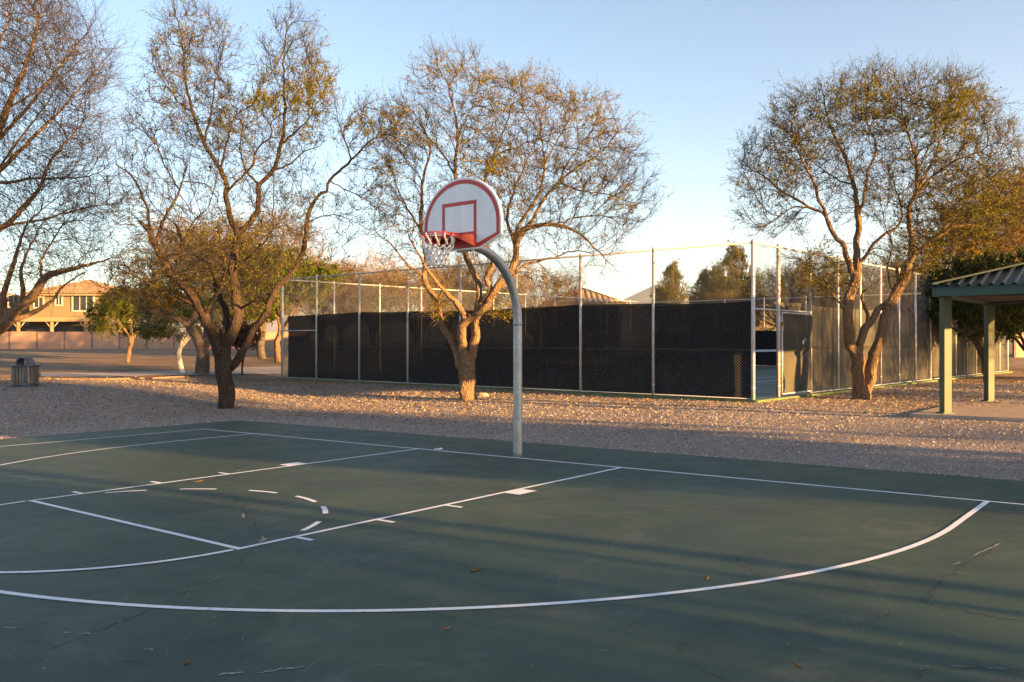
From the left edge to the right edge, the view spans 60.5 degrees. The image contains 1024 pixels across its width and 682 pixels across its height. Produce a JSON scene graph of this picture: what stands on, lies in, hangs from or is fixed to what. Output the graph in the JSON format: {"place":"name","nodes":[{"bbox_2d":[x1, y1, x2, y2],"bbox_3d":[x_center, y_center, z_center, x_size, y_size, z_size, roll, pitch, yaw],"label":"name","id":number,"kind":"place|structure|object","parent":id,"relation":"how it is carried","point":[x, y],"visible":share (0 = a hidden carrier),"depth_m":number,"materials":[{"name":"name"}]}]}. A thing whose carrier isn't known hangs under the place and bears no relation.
{"place":"outdoors","nodes":[
{"label":"outdoors","id":0,"kind":"place"},
{"bbox_2d":[41,366,280,376],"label":"path","id":1,"kind":"structure","parent":0,"point":[263,370],"depth_m":32.78,"materials":[{"name":"concrete"}]},
{"bbox_2d":[130,288,337,331],"bbox_3d":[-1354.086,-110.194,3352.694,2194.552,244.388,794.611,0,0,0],"label":"house","id":2,"kind":"structure","parent":0,"point":[274,328],"depth_m":3308.68,"materials":[{"name":"beige paint"}]},
{"bbox_2d":[0,341,1023,480],"bbox_3d":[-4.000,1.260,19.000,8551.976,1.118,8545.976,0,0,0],"label":"ground","id":3,"kind":"structure","parent":0,"point":[83,360],"depth_m":19.10,"materials":[{"name":"beige gravel"}]},
{"bbox_2d":[0,291,29,331],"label":"house","id":4,"kind":"structure","parent":3,"relation":"on","point":[23,312],"depth_m":91.40,"materials":[{"name":"beige paint"}]},
{"bbox_2d":[7,295,18,307],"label":"window","id":5,"kind":"structure","parent":4,"relation":"in","point":[15,297],"depth_m":89.97,"materials":[{"name":"white glass"}]},
{"bbox_2d":[10,357,39,386],"bbox_3d":[-14.227,0.892,25.640,0.782,0.851,0.785,0,0,0],"label":"trash can","id":6,"kind":"object","parent":3,"relation":"on","point":[24,375],"visible":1,"depth_m":25.38,"materials":[{"name":"metal"}]},
{"bbox_2d":[13,279,137,331],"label":"house","id":7,"kind":"structure","parent":3,"relation":"on","point":[63,316],"depth_m":87.97,"materials":[{"name":"beige paint"}]},
{"bbox_2d":[33,296,43,307],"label":"window","id":8,"kind":"structure","parent":7,"relation":"in","point":[40,301],"depth_m":87.97,"materials":[{"name":"white glass"}]},
{"bbox_2d":[13,326,95,331],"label":"patio door","id":9,"kind":"structure","parent":7,"relation":"in","point":[24,328],"depth_m":87.91,"materials":[{"name":"black glass"}]},
{"bbox_2d":[54,296,62,305],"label":"window","id":10,"kind":"structure","parent":7,"relation":"in","point":[58,301],"depth_m":87.91,"materials":[{"name":"white glass"}]},
{"bbox_2d":[72,296,94,311],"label":"window","id":11,"kind":"structure","parent":7,"relation":"in","point":[80,306],"depth_m":87.97,"materials":[{"name":"white glass"}]},
{"bbox_2d":[0,0,156,336],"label":"mesquite tree","id":12,"kind":"object","parent":3,"relation":"on","point":[10,317],"visible":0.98,"depth_m":27.83,"materials":[{"name":"brown plant"}]},
{"bbox_2d":[83,282,159,361],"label":"green tree","id":13,"kind":"object","parent":3,"relation":"on","point":[125,310],"visible":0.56,"depth_m":44.43,"materials":[{"name":"green plant"}]},
{"bbox_2d":[62,376,188,379],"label":"kerb","id":14,"kind":"structure","parent":3,"relation":"on","point":[119,378],"depth_m":29.02,"materials":[{"name":"grey concrete"}]},
{"bbox_2d":[0,331,287,348],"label":"garden wall","id":15,"kind":"structure","parent":3,"relation":"on","point":[41,340],"depth_m":78.98,"materials":[{"name":"concrete block"}]},
{"bbox_2d":[127,277,232,369],"bbox_3d":[-13.892,-0.710,37.041,3.661,4.149,4.145,0,0,23],"label":"green tree","id":16,"kind":"object","parent":3,"relation":"on","point":[161,326],"visible":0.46,"depth_m":36.29,"materials":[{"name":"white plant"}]},
{"bbox_2d":[90,218,280,374],"bbox_3d":[-12.052,-1.616,32.525,6.854,6.002,5.742,0,0,0],"label":"rust leaf tree","id":17,"kind":"object","parent":3,"relation":"on","point":[202,363],"visible":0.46,"depth_m":32.27,"materials":[{"name":"brown plant"}]},
{"bbox_2d":[127,207,290,333],"bbox_3d":[-19.230,-3.935,58.486,12.603,10.314,10.834,0,0,-32],"label":"bare tree","id":18,"kind":"object","parent":3,"relation":"on","point":[218,324],"visible":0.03,"depth_m":55.82,"materials":[{"name":"orange plant"}]},
{"bbox_2d":[217,320,264,374],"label":"tree","id":19,"kind":"object","parent":3,"relation":"on","point":[242,333],"visible":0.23,"depth_m":32.81,"materials":[{"name":"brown plant"}]},
{"bbox_2d":[79,0,427,408],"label":"mesquite tree","id":20,"kind":"object","parent":3,"relation":"on","point":[226,365],"visible":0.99,"depth_m":21.91,"materials":[{"name":"brown plant"}]},
{"bbox_2d":[179,201,348,358],"bbox_3d":[-14.483,-3.392,50.415,9.786,9.316,11.384,0,0,-5],"label":"bare tree","id":21,"kind":"object","parent":3,"relation":"on","point":[260,351],"visible":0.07,"depth_m":48.55,"materials":[{"name":"orange plant"}]},
{"bbox_2d":[218,239,348,362],"bbox_3d":[-11.648,-1.912,44.027,6.545,6.551,5.780,0,0,-21],"label":"green tree","id":22,"kind":"object","parent":3,"relation":"on","point":[275,314],"visible":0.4,"depth_m":43.21,"materials":[{"name":"green plant"}]},
{"bbox_2d":[270,257,378,318],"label":"bare tree","id":23,"kind":"object","parent":3,"relation":"on","point":[341,305],"visible":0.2,"depth_m":55.70,"materials":[{"name":"brown plant"}]},
{"bbox_2d":[306,259,374,314],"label":"yellow leaf tree","id":24,"kind":"object","parent":3,"relation":"on","point":[345,290],"visible":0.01,"depth_m":69.83,"materials":[{"name":"orange plant"}]},
{"bbox_2d":[313,243,419,312],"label":"bare tree","id":25,"kind":"object","parent":3,"relation":"on","point":[364,267],"visible":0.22,"depth_m":60.23,"materials":[{"name":"orange plant"}]},
{"bbox_2d":[362,255,475,311],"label":"bare tree","id":26,"kind":"object","parent":3,"relation":"on","point":[411,303],"visible":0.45,"depth_m":55.22,"materials":[{"name":"orange plant"}]},
{"bbox_2d":[413,264,481,310],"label":"yellow leaf tree","id":27,"kind":"object","parent":3,"relation":"on","point":[439,269],"visible":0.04,"depth_m":77.23,"materials":[{"name":"orange plant"}]},
{"bbox_2d":[417,245,533,310],"bbox_3d":[-3.244,-3.040,62.280,8.737,8.318,10.164,0,0,-22],"label":"bare tree","id":28,"kind":"object","parent":3,"relation":"on","point":[465,283],"visible":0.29,"depth_m":60.70,"materials":[{"name":"orange plant"}]},
{"bbox_2d":[477,392,487,396],"bbox_3d":[-0.775,1.443,23.194,0.347,0.161,0.251,0,0,0],"label":"rock","id":29,"kind":"object","parent":3,"relation":"on","point":[483,394],"visible":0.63,"depth_m":23.10,"materials":[{"name":"beige stone"}]},
{"bbox_2d":[348,31,672,400],"bbox_3d":[-0.028,-3.268,22.472,8.356,9.839,6.706,0,0,0],"label":"mesquite tree","id":30,"kind":"object","parent":3,"relation":"on","point":[464,358],"visible":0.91,"depth_m":22.18,"materials":[{"name":"brown plant"}]},
{"bbox_2d":[0,420,1023,681],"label":"court","id":31,"kind":"object","parent":3,"relation":"on","point":[290,552],"visible":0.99,"depth_m":6.33,"materials":[{"name":"green paint"}]},
{"bbox_2d":[418,178,521,456],"bbox_3d":[-0.537,-0.204,11.861,1.369,3.922,1.543,0,0,0],"label":"basketball hoop","id":32,"kind":"object","parent":31,"relation":"on","point":[462,215],"visible":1,"depth_m":11.67,"materials":[{"name":"metal"}]},
{"bbox_2d":[0,375,1023,465],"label":"leaf litter","id":33,"kind":"object","parent":3,"relation":"on","point":[649,399],"visible":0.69,"depth_m":21.09,"materials":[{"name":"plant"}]},
{"bbox_2d":[472,255,593,309],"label":"bare tree","id":34,"kind":"object","parent":3,"relation":"on","point":[573,290],"visible":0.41,"depth_m":54.40,"materials":[{"name":"orange plant"}]},
{"bbox_2d":[539,287,627,306],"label":"house","id":35,"kind":"structure","parent":3,"relation":"on","point":[591,293],"depth_m":60.40,"materials":[{"name":"beige paint"}]},
{"bbox_2d":[276,366,1012,402],"bbox_3d":[6.894,1.500,35.924,18.960,0.304,25.860,0,0,41],"label":"tennis court","id":36,"kind":"object","parent":3,"relation":"on","point":[765,384],"visible":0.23,"depth_m":24.98,"materials":[{"name":"concrete"}]},
{"bbox_2d":[283,280,651,376],"bbox_3d":[-0.126,-0.407,42.024,0.078,3.880,25.500,0,0,41],"label":"chain link fence","id":37,"kind":"object","parent":36,"relation":"on","point":[525,294],"visible":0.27,"depth_m":36.19,"materials":[{"name":"metal"}]},
{"bbox_2d":[281,239,754,399],"bbox_3d":[-1.468,-0.407,26.300,18.914,3.880,0.314,0,0,41],"label":"chain link fence","id":38,"kind":"object","parent":36,"relation":"on","point":[694,350],"visible":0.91,"depth_m":23.88,"materials":[{"name":"metal"}]},
{"bbox_2d":[755,349,780,375],"bbox_3d":[6.894,0.833,35.924,12.888,1.140,0.088,0,0,41],"label":"tennis net","id":39,"kind":"object","parent":36,"relation":"on","point":[772,350],"visible":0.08,"depth_m":33.45,"materials":[{"name":"fabric"}]},
{"bbox_2d":[655,293,1004,370],"bbox_3d":[15.239,-0.407,45.529,18.600,3.880,0.131,0,0,41],"label":"chain link fence","id":40,"kind":"object","parent":36,"relation":"on","point":[765,339],"visible":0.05,"depth_m":46.92,"materials":[{"name":"metal"}]},
{"bbox_2d":[755,242,1008,396],"bbox_3d":[13.955,-0.407,29.893,0.343,3.880,25.657,0,0,41],"label":"chain link fence","id":41,"kind":"object","parent":36,"relation":"on","point":[815,354],"visible":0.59,"depth_m":24.65,"materials":[{"name":"metal"}]},
{"bbox_2d":[649,259,689,303],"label":"greygreen tree","id":42,"kind":"object","parent":3,"relation":"on","point":[673,285],"visible":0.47,"depth_m":65.55,"materials":[{"name":"green plant"}]},
{"bbox_2d":[686,266,717,303],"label":"greygreen tree","id":43,"kind":"object","parent":3,"relation":"on","point":[699,288],"visible":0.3,"depth_m":61.74,"materials":[{"name":"green plant"}]},
{"bbox_2d":[710,262,732,296],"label":"greygreen tree","id":44,"kind":"object","parent":3,"relation":"on","point":[715,273],"visible":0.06,"depth_m":71.77,"materials":[{"name":"green plant"}]},
{"bbox_2d":[705,287,765,319],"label":"yellow leaf tree","id":45,"kind":"object","parent":3,"relation":"on","point":[724,294],"visible":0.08,"depth_m":56.56,"materials":[{"name":"orange plant"}]},
{"bbox_2d":[707,239,766,325],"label":"greygreen tree","id":46,"kind":"object","parent":3,"relation":"on","point":[740,255],"visible":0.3,"depth_m":59.64,"materials":[{"name":"green plant"}]},
{"bbox_2d":[729,258,841,330],"bbox_3d":[16.117,-1.774,52.351,6.990,6.654,8.131,0,0,18],"label":"bare tree","id":47,"kind":"object","parent":3,"relation":"on","point":[761,311],"visible":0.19,"depth_m":51.20,"materials":[{"name":"orange plant"}]},
{"bbox_2d":[757,252,877,312],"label":"bare tree","id":48,"kind":"object","parent":3,"relation":"on","point":[834,301],"visible":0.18,"depth_m":48.46,"materials":[{"name":"orange plant"}]},
{"bbox_2d":[819,248,920,311],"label":"bare tree","id":49,"kind":"object","parent":3,"relation":"on","point":[870,272],"visible":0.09,"depth_m":48.74,"materials":[{"name":"orange plant"}]},
{"bbox_2d":[717,49,1023,399],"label":"mesquite tree","id":50,"kind":"object","parent":3,"relation":"on","point":[862,387],"visible":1,"depth_m":20.84,"materials":[{"name":"brown plant"}]},
{"bbox_2d":[865,255,949,313],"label":"yellow leaf tree","id":51,"kind":"object","parent":3,"relation":"on","point":[908,299],"visible":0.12,"depth_m":45.52,"materials":[{"name":"orange plant"}]},
{"bbox_2d":[913,287,928,313],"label":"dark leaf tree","id":52,"kind":"object","parent":3,"relation":"on","point":[921,302],"visible":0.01,"depth_m":45.19,"materials":[{"name":"green plant"}]},
{"bbox_2d":[876,160,1023,373],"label":"yellow leaf tree","id":53,"kind":"object","parent":3,"relation":"on","point":[968,247],"visible":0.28,"depth_m":34.98,"materials":[{"name":"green plant"}]},
{"bbox_2d":[909,399,1023,421],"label":"pavilion slab","id":54,"kind":"structure","parent":3,"relation":"on","point":[963,411],"depth_m":16.90,"materials":[{"name":"beige concrete"}]},
{"bbox_2d":[927,262,1023,413],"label":"pavilion","id":55,"kind":"structure","parent":54,"relation":"on","point":[988,289],"depth_m":16.62,"materials":[{"name":"green paint"}]},
{"bbox_2d":[912,246,1023,381],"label":"dark leaf tree","id":56,"kind":"object","parent":3,"relation":"on","point":[969,316],"visible":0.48,"depth_m":29.65,"materials":[{"name":"green plant"}]},
{"bbox_2d":[915,178,1023,268],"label":"yellow leaf tree","id":57,"kind":"object","parent":3,"relation":"on","point":[984,219],"visible":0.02,"depth_m":44.01,"materials":[{"name":"orange plant"}]},
{"bbox_2d":[973,317,1023,350],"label":"dark leaf tree","id":58,"kind":"object","parent":3,"relation":"on","point":[1021,338],"depth_m":33.02,"materials":[{"name":"green plant"}]},
{"bbox_2d":[1012,332,1023,356],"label":"garden wall","id":59,"kind":"structure","parent":3,"relation":"on","point":[1017,351],"depth_m":61.93,"materials":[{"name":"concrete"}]},
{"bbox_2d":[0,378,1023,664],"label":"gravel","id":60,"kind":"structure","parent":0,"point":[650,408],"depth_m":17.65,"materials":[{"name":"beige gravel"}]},
{"bbox_2d":[0,0,1023,311],"label":"sky","id":61,"kind":"structure","parent":0,"point":[699,69],"materials":[{"name":"blue"}]},
{"bbox_2d":[524,285,1005,338],"bbox_3d":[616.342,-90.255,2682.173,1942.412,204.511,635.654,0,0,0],"label":"mountain","id":62,"kind":"structure","parent":0,"point":[644,292],"depth_m":2951.80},
{"bbox_2d":[755,299,858,330],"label":"house","id":63,"kind":"structure","parent":0,"point":[768,326],"depth_m":72.50,"materials":[{"name":"beige paint"}]}
]}

